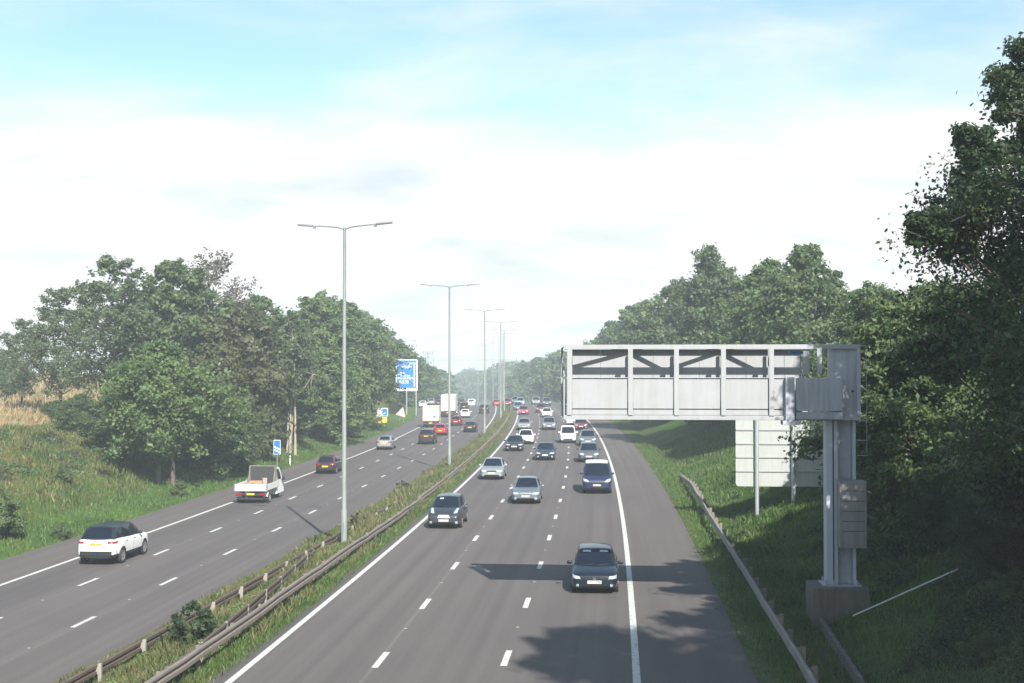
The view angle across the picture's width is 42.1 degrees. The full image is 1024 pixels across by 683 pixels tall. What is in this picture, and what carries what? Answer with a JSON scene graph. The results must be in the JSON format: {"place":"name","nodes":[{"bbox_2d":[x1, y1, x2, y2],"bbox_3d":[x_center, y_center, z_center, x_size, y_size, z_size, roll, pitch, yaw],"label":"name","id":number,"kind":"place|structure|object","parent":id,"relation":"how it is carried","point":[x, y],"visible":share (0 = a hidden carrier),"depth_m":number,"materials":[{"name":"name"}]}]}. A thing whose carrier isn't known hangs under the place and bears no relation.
{"place":"outdoors","nodes":[
{"label":"outdoors","id":0,"kind":"place"},
{"bbox_2d":[0,405,497,682],"bbox_3d":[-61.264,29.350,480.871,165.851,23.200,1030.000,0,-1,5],"label":"road","id":1,"kind":"structure","parent":0,"point":[42,640],"depth_m":60.46,"materials":[{"name":"grey asphalt"}]},
{"bbox_2d":[78,521,147,562],"bbox_3d":[-19.015,9.496,63.629,2.190,1.751,4.795,0,-1,4],"label":"car","id":2,"kind":"object","parent":1,"relation":"on","point":[118,540],"visible":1,"depth_m":61.77,"materials":[{"name":"white paint"}]},
{"bbox_2d":[0,405,495,626],"bbox_3d":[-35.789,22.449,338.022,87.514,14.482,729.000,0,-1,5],"label":"road markings","id":3,"kind":"object","parent":1,"relation":"on","point":[86,620],"visible":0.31,"depth_m":73.86,"materials":[{"name":"paint"}]},
{"bbox_2d":[234,465,284,501],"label":"flatbed truck","id":4,"kind":"object","parent":1,"relation":"on","point":[275,479],"visible":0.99,"depth_m":91.55,"materials":[{"name":"white metal"}]},
{"bbox_2d":[316,455,341,473],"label":"car","id":5,"kind":"object","parent":1,"relation":"on","point":[329,463],"visible":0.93,"depth_m":112.83,"materials":[{"name":"paint"}]},
{"bbox_2d":[376,435,396,449],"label":"car","id":6,"kind":"object","parent":1,"relation":"on","point":[385,441],"visible":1,"depth_m":144.71,"materials":[{"name":"silver paint"}]},
{"bbox_2d":[418,429,437,443],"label":"car","id":7,"kind":"object","parent":1,"relation":"on","point":[427,435],"visible":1,"depth_m":154.71,"materials":[{"name":"paint"}]},
{"bbox_2d":[423,405,441,426],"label":"box lorry","id":8,"kind":"object","parent":1,"relation":"on","point":[431,414],"visible":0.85,"depth_m":196.75,"materials":[{"name":"metal"}]},
{"bbox_2d":[434,424,447,434],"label":"car","id":9,"kind":"object","parent":1,"relation":"on","point":[441,428],"visible":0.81,"depth_m":174.26,"materials":[{"name":"red paint"}]},
{"bbox_2d":[441,394,458,416],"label":"box lorry","id":10,"kind":"object","parent":1,"relation":"on","point":[444,404],"visible":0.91,"depth_m":234.96,"materials":[{"name":"metal"}]},
{"bbox_2d":[441,395,447,409],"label":"rear door","id":11,"kind":"structure","parent":10,"relation":"in","point":[444,398],"depth_m":234.96,"materials":[{"name":"metal"}]},
{"bbox_2d":[451,416,463,425],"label":"car","id":12,"kind":"object","parent":1,"relation":"on","point":[456,419],"visible":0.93,"depth_m":201.84,"materials":[{"name":"red paint"}]},
{"bbox_2d":[463,421,478,431],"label":"car","id":13,"kind":"object","parent":1,"relation":"on","point":[470,425],"visible":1,"depth_m":182.18,"materials":[{"name":"black paint"}]},
{"bbox_2d":[208,402,632,682],"bbox_3d":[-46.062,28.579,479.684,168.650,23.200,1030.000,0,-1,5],"label":"road","id":14,"kind":"structure","parent":0,"point":[473,621],"depth_m":47.21,"materials":[{"name":"grey asphalt"}]},
{"bbox_2d":[225,404,640,682],"bbox_3d":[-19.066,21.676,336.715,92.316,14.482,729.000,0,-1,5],"label":"road markings","id":15,"kind":"object","parent":14,"relation":"on","point":[634,652],"visible":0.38,"depth_m":48.19,"materials":[{"name":"paint"}]},
{"bbox_2d":[427,493,467,526],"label":"car","id":16,"kind":"object","parent":14,"relation":"on","point":[448,509],"visible":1,"depth_m":69.44,"materials":[{"name":"paint"}]},
{"bbox_2d":[479,457,506,478],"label":"car","id":17,"kind":"object","parent":14,"relation":"on","point":[493,466],"visible":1,"depth_m":98.92,"materials":[{"name":"silver paint"}]},
{"bbox_2d":[504,435,525,450],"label":"car","id":18,"kind":"object","parent":14,"relation":"on","point":[514,441],"visible":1,"depth_m":131.23,"materials":[{"name":"black paint"}]},
{"bbox_2d":[516,418,531,429],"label":"car","id":19,"kind":"object","parent":14,"relation":"on","point":[524,423],"visible":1,"depth_m":173.82,"materials":[{"name":"silver paint"}]},
{"bbox_2d":[516,429,535,443],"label":"car","id":20,"kind":"object","parent":14,"relation":"on","point":[527,435],"visible":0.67,"depth_m":143.32,"materials":[{"name":"white paint"}]},
{"bbox_2d":[510,476,543,502],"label":"car","id":21,"kind":"object","parent":14,"relation":"on","point":[527,488],"visible":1,"depth_m":81.69,"materials":[{"name":"paint"}]},
{"bbox_2d":[533,442,556,459],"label":"car","id":22,"kind":"object","parent":14,"relation":"on","point":[545,449],"visible":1,"depth_m":118.73,"materials":[{"name":"paint"}]},
{"bbox_2d":[541,417,556,429],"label":"car","id":23,"kind":"object","parent":14,"relation":"on","point":[548,422],"visible":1,"depth_m":173.95,"materials":[{"name":"paint"}]},
{"bbox_2d":[558,425,577,442],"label":"van","id":24,"kind":"object","parent":14,"relation":"on","point":[567,432],"visible":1,"depth_m":144.70,"materials":[{"name":"white paint"}]},
{"bbox_2d":[573,420,588,429],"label":"car","id":25,"kind":"object","parent":14,"relation":"on","point":[580,424],"visible":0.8,"depth_m":173.72,"materials":[{"name":"red paint"}]},
{"bbox_2d":[577,429,597,445],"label":"car","id":26,"kind":"object","parent":14,"relation":"on","point":[587,435],"visible":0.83,"depth_m":139.48,"materials":[{"name":"paint"}]},
{"bbox_2d":[576,442,600,461],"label":"car","id":27,"kind":"object","parent":14,"relation":"on","point":[588,450],"visible":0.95,"depth_m":116.30,"materials":[{"name":"grey paint"}]},
{"bbox_2d":[567,542,622,591],"bbox_3d":[3.206,8.652,51.234,2.130,1.500,4.335,0,-1,4],"label":"car","id":28,"kind":"object","parent":14,"relation":"on","point":[594,565],"visible":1,"depth_m":49.88,"materials":[{"name":"blue paint"}]},
{"bbox_2d":[580,459,613,492],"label":"van","id":29,"kind":"object","parent":14,"relation":"on","point":[596,473],"visible":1,"depth_m":87.98,"materials":[{"name":"blue paint"}]},
{"bbox_2d":[0,373,1023,682],"bbox_3d":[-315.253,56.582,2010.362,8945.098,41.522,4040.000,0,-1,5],"label":"ground","id":30,"kind":"structure","parent":0,"point":[654,433],"depth_m":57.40,"materials":[{"name":"green plant"}]},
{"bbox_2d":[0,494,28,537],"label":"shrub","id":31,"kind":"object","parent":30,"relation":"on","point":[8,505],"visible":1,"depth_m":68.60,"materials":[{"name":"green plant"}]},
{"bbox_2d":[0,352,32,397],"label":"tree","id":32,"kind":"object","parent":30,"relation":"on","point":[6,391],"visible":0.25,"depth_m":153.98,"materials":[{"name":"green plant"}]},
{"bbox_2d":[0,317,50,409],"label":"tree","id":33,"kind":"object","parent":30,"relation":"on","point":[23,325],"visible":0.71,"depth_m":131.52,"materials":[{"name":"green plant"}]},
{"bbox_2d":[40,400,63,421],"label":"bush","id":34,"kind":"object","parent":30,"relation":"on","point":[51,406],"visible":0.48,"depth_m":115.72,"materials":[{"name":"green plant"}]},
{"bbox_2d":[3,286,100,404],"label":"tree","id":35,"kind":"object","parent":30,"relation":"on","point":[54,316],"visible":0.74,"depth_m":124.92,"materials":[{"name":"green plant"}]},
{"bbox_2d":[0,376,109,427],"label":"grass","id":36,"kind":"structure","parent":30,"relation":"on","point":[15,399],"depth_m":140.66,"materials":[{"name":"plant"}]},
{"bbox_2d":[49,522,73,539],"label":"shrub","id":37,"kind":"object","parent":30,"relation":"on","point":[66,532],"visible":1,"depth_m":70.26,"materials":[{"name":"green plant"}]},
{"bbox_2d":[52,464,74,483],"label":"shrub","id":38,"kind":"object","parent":30,"relation":"on","point":[66,474],"visible":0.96,"depth_m":85.78,"materials":[{"name":"green plant"}]},
{"bbox_2d":[50,393,95,431],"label":"bush","id":39,"kind":"object","parent":30,"relation":"on","point":[69,409],"visible":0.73,"depth_m":107.94,"materials":[{"name":"green plant"}]},
{"bbox_2d":[72,400,142,456],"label":"bush","id":40,"kind":"object","parent":30,"relation":"on","point":[95,436],"visible":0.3,"depth_m":101.88,"materials":[{"name":"green plant"}]},
{"bbox_2d":[42,252,182,398],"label":"tree","id":41,"kind":"object","parent":30,"relation":"on","point":[110,314],"visible":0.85,"depth_m":117.93,"materials":[{"name":"green plant"}]},
{"bbox_2d":[0,424,318,506],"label":"undergrowth","id":42,"kind":"object","parent":30,"relation":"on","point":[55,438],"visible":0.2,"depth_m":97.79,"materials":[{"name":"green plant"}]},
{"bbox_2d":[93,257,237,385],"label":"tree","id":43,"kind":"object","parent":30,"relation":"on","point":[168,303],"visible":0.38,"depth_m":123.66,"materials":[{"name":"green plant"}]},
{"bbox_2d":[89,339,265,484],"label":"tree","id":44,"kind":"object","parent":30,"relation":"on","point":[151,412],"visible":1,"depth_m":94.69,"materials":[{"name":"green plant"}]},
{"bbox_2d":[169,481,190,496],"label":"shrub","id":45,"kind":"object","parent":30,"relation":"on","point":[180,490],"visible":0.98,"depth_m":92.14,"materials":[{"name":"green plant"}]},
{"bbox_2d":[0,416,379,521],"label":"grass","id":46,"kind":"structure","parent":30,"relation":"on","point":[110,465],"depth_m":93.11,"materials":[{"name":"green plant"}]},
{"bbox_2d":[166,599,218,647],"bbox_3d":[-10.038,9.042,41.600,1.613,1.976,1.353,0,-1,-1],"label":"bush","id":47,"kind":"object","parent":30,"relation":"on","point":[202,620],"visible":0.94,"depth_m":41.43,"materials":[{"name":"green plant"}]},
{"bbox_2d":[0,420,405,556],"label":"grass","id":48,"kind":"structure","parent":30,"relation":"on","point":[321,451],"depth_m":88.56,"materials":[{"name":"green plant"}]},
{"bbox_2d":[154,247,287,341],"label":"tree","id":49,"kind":"object","parent":30,"relation":"on","point":[218,263],"visible":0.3,"depth_m":130.88,"materials":[{"name":"green plant"}]},
{"bbox_2d":[0,405,443,583],"bbox_3d":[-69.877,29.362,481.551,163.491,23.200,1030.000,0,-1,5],"label":"hard shoulder","id":50,"kind":"object","parent":30,"relation":"on","point":[23,564],"visible":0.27,"depth_m":81.76},
{"bbox_2d":[175,386,268,476],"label":"bush","id":51,"kind":"object","parent":30,"relation":"on","point":[225,441],"visible":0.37,"depth_m":104.65,"materials":[{"name":"green plant"}]},
{"bbox_2d":[175,341,278,473],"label":"tree","id":52,"kind":"object","parent":30,"relation":"on","point":[231,359],"visible":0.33,"depth_m":111.87,"materials":[{"name":"green plant"}]},
{"bbox_2d":[144,552,310,682],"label":"safety barrier","id":53,"kind":"object","parent":30,"relation":"on","point":[246,609],"visible":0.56,"depth_m":46.13,"materials":[{"name":"grey metal"}]},
{"bbox_2d":[61,501,395,682],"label":"safety barrier","id":54,"kind":"object","parent":30,"relation":"on","point":[99,668],"visible":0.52,"depth_m":43.57,"materials":[{"name":"grey metal"}]},
{"bbox_2d":[179,305,307,456],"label":"tree","id":55,"kind":"object","parent":30,"relation":"on","point":[252,335],"visible":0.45,"depth_m":123.17,"materials":[{"name":"green plant"}]},
{"bbox_2d":[227,294,324,428],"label":"tree","id":56,"kind":"object","parent":30,"relation":"on","point":[259,301],"visible":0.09,"depth_m":139.63,"materials":[{"name":"green plant"}]},
{"bbox_2d":[274,440,280,466],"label":"countdown marker","id":57,"kind":"object","parent":30,"relation":"on","point":[277,447],"visible":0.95,"depth_m":116.71,"materials":[{"name":"blue metal"}]},
{"bbox_2d":[55,412,514,682],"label":"grass","id":58,"kind":"structure","parent":30,"relation":"on","point":[404,495],"depth_m":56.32,"materials":[{"name":"green plant"}]},
{"bbox_2d":[257,308,336,454],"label":"tree","id":59,"kind":"object","parent":30,"relation":"on","point":[298,354],"visible":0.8,"depth_m":132.15,"materials":[{"name":"green plant"}]},
{"bbox_2d":[293,397,357,436],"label":"bush","id":60,"kind":"object","parent":30,"relation":"on","point":[301,417],"visible":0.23,"depth_m":151.59,"materials":[{"name":"green plant"}]},
{"bbox_2d":[280,289,371,433],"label":"tree","id":61,"kind":"object","parent":30,"relation":"on","point":[318,311],"visible":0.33,"depth_m":158.91,"materials":[{"name":"green plant"}]},
{"bbox_2d":[145,404,510,682],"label":"safety barrier","id":62,"kind":"object","parent":30,"relation":"on","point":[198,653],"visible":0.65,"depth_m":44.90,"materials":[{"name":"grey metal"}]},
{"bbox_2d":[296,346,382,444],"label":"tree","id":63,"kind":"object","parent":30,"relation":"on","point":[328,421],"visible":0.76,"depth_m":150.42,"materials":[{"name":"green plant"}]},
{"bbox_2d":[297,221,392,541],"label":"street lamp","id":64,"kind":"object","parent":30,"relation":"on","point":[344,518],"visible":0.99,"depth_m":66.54,"materials":[{"name":"metal"}]},
{"bbox_2d":[346,403,369,435],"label":"bush","id":65,"kind":"object","parent":30,"relation":"on","point":[358,428],"visible":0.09,"depth_m":164.36,"materials":[{"name":"green plant"}]},
{"bbox_2d":[331,298,416,415],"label":"tree","id":66,"kind":"object","parent":30,"relation":"on","point":[366,341],"visible":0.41,"depth_m":177.78,"materials":[{"name":"green plant"}]},
{"bbox_2d":[351,310,402,399],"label":"tree","id":67,"kind":"object","parent":30,"relation":"on","point":[369,317],"visible":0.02,"depth_m":215.73,"materials":[{"name":"green plant"}]},
{"bbox_2d":[386,394,402,413],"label":"bush","id":68,"kind":"object","parent":30,"relation":"on","point":[394,407],"visible":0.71,"depth_m":233.66,"materials":[{"name":"green plant"}]},
{"bbox_2d":[375,331,422,404],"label":"tree","id":69,"kind":"object","parent":30,"relation":"on","point":[401,395],"visible":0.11,"depth_m":268.03,"materials":[{"name":"green plant"}]},
{"bbox_2d":[396,359,417,414],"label":"direction sign","id":70,"kind":"object","parent":30,"relation":"on","point":[408,380],"visible":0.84,"depth_m":244.09,"materials":[{"name":"metal"}]},
{"bbox_2d":[399,345,431,406],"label":"tree","id":71,"kind":"object","parent":30,"relation":"on","point":[422,375],"visible":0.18,"depth_m":290.85,"materials":[{"name":"green plant"}]},
{"bbox_2d":[413,359,436,404],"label":"tree","id":72,"kind":"object","parent":30,"relation":"on","point":[423,393],"visible":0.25,"depth_m":321.37,"materials":[{"name":"green plant"}]},
{"bbox_2d":[413,366,452,404],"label":"tree","id":73,"kind":"object","parent":30,"relation":"on","point":[439,384],"visible":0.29,"depth_m":380.13,"materials":[{"name":"green plant"}]},
{"bbox_2d":[421,283,477,464],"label":"street lamp","id":74,"kind":"object","parent":30,"relation":"on","point":[449,402],"visible":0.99,"depth_m":115.77,"materials":[{"name":"metal"}]},
{"bbox_2d":[437,369,463,404],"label":"tree","id":75,"kind":"object","parent":30,"relation":"on","point":[454,387],"visible":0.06,"depth_m":451.56,"materials":[{"name":"green plant"}]},
{"bbox_2d":[465,309,503,433],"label":"street lamp","id":76,"kind":"object","parent":30,"relation":"on","point":[484,427],"visible":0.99,"depth_m":165.04,"materials":[{"name":"metal"}]},
{"bbox_2d":[446,360,530,402],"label":"distant wood","id":77,"kind":"object","parent":30,"relation":"on","point":[469,384],"visible":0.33,"depth_m":738.22,"materials":[{"name":"green plant"}]},
{"bbox_2d":[485,321,515,416],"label":"street lamp","id":78,"kind":"object","parent":30,"relation":"on","point":[500,370],"visible":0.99,"depth_m":212.56,"materials":[{"name":"metal"}]},
{"bbox_2d":[492,329,516,410],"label":"street lamp","id":79,"kind":"object","parent":30,"relation":"on","point":[504,368],"visible":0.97,"depth_m":260.19,"materials":[{"name":"metal"}]},
{"bbox_2d":[501,360,532,398],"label":"tree","id":80,"kind":"object","parent":30,"relation":"on","point":[514,387],"visible":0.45,"depth_m":478.15,"materials":[{"name":"green plant"}]},
{"bbox_2d":[516,357,549,401],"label":"tree","id":81,"kind":"object","parent":30,"relation":"on","point":[527,374],"visible":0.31,"depth_m":428.56,"materials":[{"name":"green plant"}]},
{"bbox_2d":[529,349,566,401],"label":"tree","id":82,"kind":"object","parent":30,"relation":"on","point":[544,371],"visible":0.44,"depth_m":383.17,"materials":[{"name":"green plant"}]},
{"bbox_2d":[541,351,566,401],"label":"tree","id":83,"kind":"object","parent":30,"relation":"on","point":[556,381],"visible":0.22,"depth_m":344.35,"materials":[{"name":"green plant"}]},
{"bbox_2d":[589,320,622,376],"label":"tree","id":84,"kind":"object","parent":30,"relation":"on","point":[606,338],"visible":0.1,"depth_m":258.32,"materials":[{"name":"green plant"}]},
{"bbox_2d":[593,299,653,374],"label":"tree","id":85,"kind":"object","parent":30,"relation":"on","point":[624,316],"visible":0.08,"depth_m":210.62,"materials":[{"name":"green plant"}]},
{"bbox_2d":[606,285,693,420],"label":"tree","id":86,"kind":"object","parent":30,"relation":"on","point":[650,323],"visible":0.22,"depth_m":169.42,"materials":[{"name":"green plant"}]},
{"bbox_2d":[563,402,757,682],"bbox_3d":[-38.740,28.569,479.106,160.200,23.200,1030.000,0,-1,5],"label":"hard shoulder","id":87,"kind":"object","parent":30,"relation":"on","point":[682,623],"visible":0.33,"depth_m":49.48},
{"bbox_2d":[666,242,741,429],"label":"tree","id":88,"kind":"object","parent":30,"relation":"on","point":[707,256],"visible":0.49,"depth_m":135.53,"materials":[{"name":"green plant"}]},
{"bbox_2d":[666,261,745,426],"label":"tree","id":89,"kind":"object","parent":30,"relation":"on","point":[719,309],"visible":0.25,"depth_m":136.38,"materials":[{"name":"green plant"}]},
{"bbox_2d":[678,474,817,682],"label":"safety barrier","id":90,"kind":"object","parent":30,"relation":"on","point":[798,654],"visible":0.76,"depth_m":46.13,"materials":[{"name":"grey metal"}]},
{"bbox_2d":[711,257,818,372],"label":"tree","id":91,"kind":"object","parent":30,"relation":"on","point":[752,282],"visible":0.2,"depth_m":119.97,"materials":[{"name":"green plant"}]},
{"bbox_2d":[735,409,822,514],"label":"road sign","id":92,"kind":"object","parent":30,"relation":"on","point":[760,455],"visible":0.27,"depth_m":71.16,"materials":[{"name":"metal"}]},
{"bbox_2d":[735,242,862,377],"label":"tree","id":93,"kind":"object","parent":30,"relation":"on","point":[794,295],"visible":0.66,"depth_m":104.22,"materials":[{"name":"green plant"}]},
{"bbox_2d":[806,580,869,627],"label":"concrete plinth","id":94,"kind":"structure","parent":30,"relation":"on","point":[826,603],"depth_m":43.27,"materials":[{"name":"grey concrete"}]},
{"bbox_2d":[561,344,867,586],"bbox_3d":[6.678,4.111,44.317,10.141,8.005,1.449,0,-1,5],"label":"sign gantry","id":95,"kind":"object","parent":94,"relation":"on","point":[709,382],"visible":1,"depth_m":44.05,"materials":[{"name":"metal"}]},
{"bbox_2d":[819,618,865,682],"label":"edging kerb","id":96,"kind":"structure","parent":30,"relation":"on","point":[844,657],"depth_m":38.24,"materials":[{"name":"concrete"}]},
{"bbox_2d":[801,280,901,450],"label":"tree","id":97,"kind":"object","parent":30,"relation":"on","point":[862,305],"visible":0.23,"depth_m":77.97,"materials":[{"name":"green plant"}]},
{"bbox_2d":[699,481,1023,682],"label":"undergrowth","id":98,"kind":"object","parent":30,"relation":"on","point":[965,619],"visible":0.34,"depth_m":36.91,"materials":[{"name":"green grass"}]},
{"bbox_2d":[777,289,1022,559],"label":"tree","id":99,"kind":"object","parent":30,"relation":"on","point":[900,403],"visible":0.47,"depth_m":47.98,"materials":[{"name":"green plant"}]},
{"bbox_2d":[867,478,937,538],"bbox_3d":[15.139,6.536,50.845,3.578,3.005,4.473,0,-1,7],"label":"bush","id":100,"kind":"object","parent":30,"relation":"on","point":[886,500],"visible":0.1,"depth_m":50.03,"materials":[{"name":"green plant"}]},
{"bbox_2d":[853,569,957,615],"bbox_3d":[12.060,7.723,40.868,3.206,1.742,0.048,-1,-1,29],"label":"handrail","id":101,"kind":"object","parent":30,"relation":"on","point":[903,593],"visible":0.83,"depth_m":40.86,"materials":[{"name":"metal"}]},
{"bbox_2d":[859,275,954,382],"bbox_3d":[20.322,1.675,64.870,9.218,9.777,8.406,-1,-1,32],"label":"tree","id":102,"kind":"object","parent":30,"relation":"on","point":[919,290],"visible":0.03,"depth_m":64.30,"materials":[{"name":"green plant"}]},
{"bbox_2d":[873,31,1023,531],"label":"tree","id":103,"kind":"object","parent":30,"relation":"on","point":[957,230],"visible":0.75,"depth_m":35.17,"materials":[{"name":"green plant"}]},
{"bbox_2d":[874,51,1023,503],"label":"tree","id":104,"kind":"object","parent":30,"relation":"on","point":[1001,444],"visible":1,"depth_m":23.96,"materials":[{"name":"green plant"}]},
{"bbox_2d":[905,278,1023,469],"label":"tree","id":105,"kind":"object","parent":30,"relation":"on","point":[974,340],"depth_m":51.18,"materials":[{"name":"green plant"}]},
{"bbox_2d":[0,0,1023,373],"label":"sky","id":106,"kind":"structure","parent":0,"point":[568,161],"materials":[{"name":"white"}]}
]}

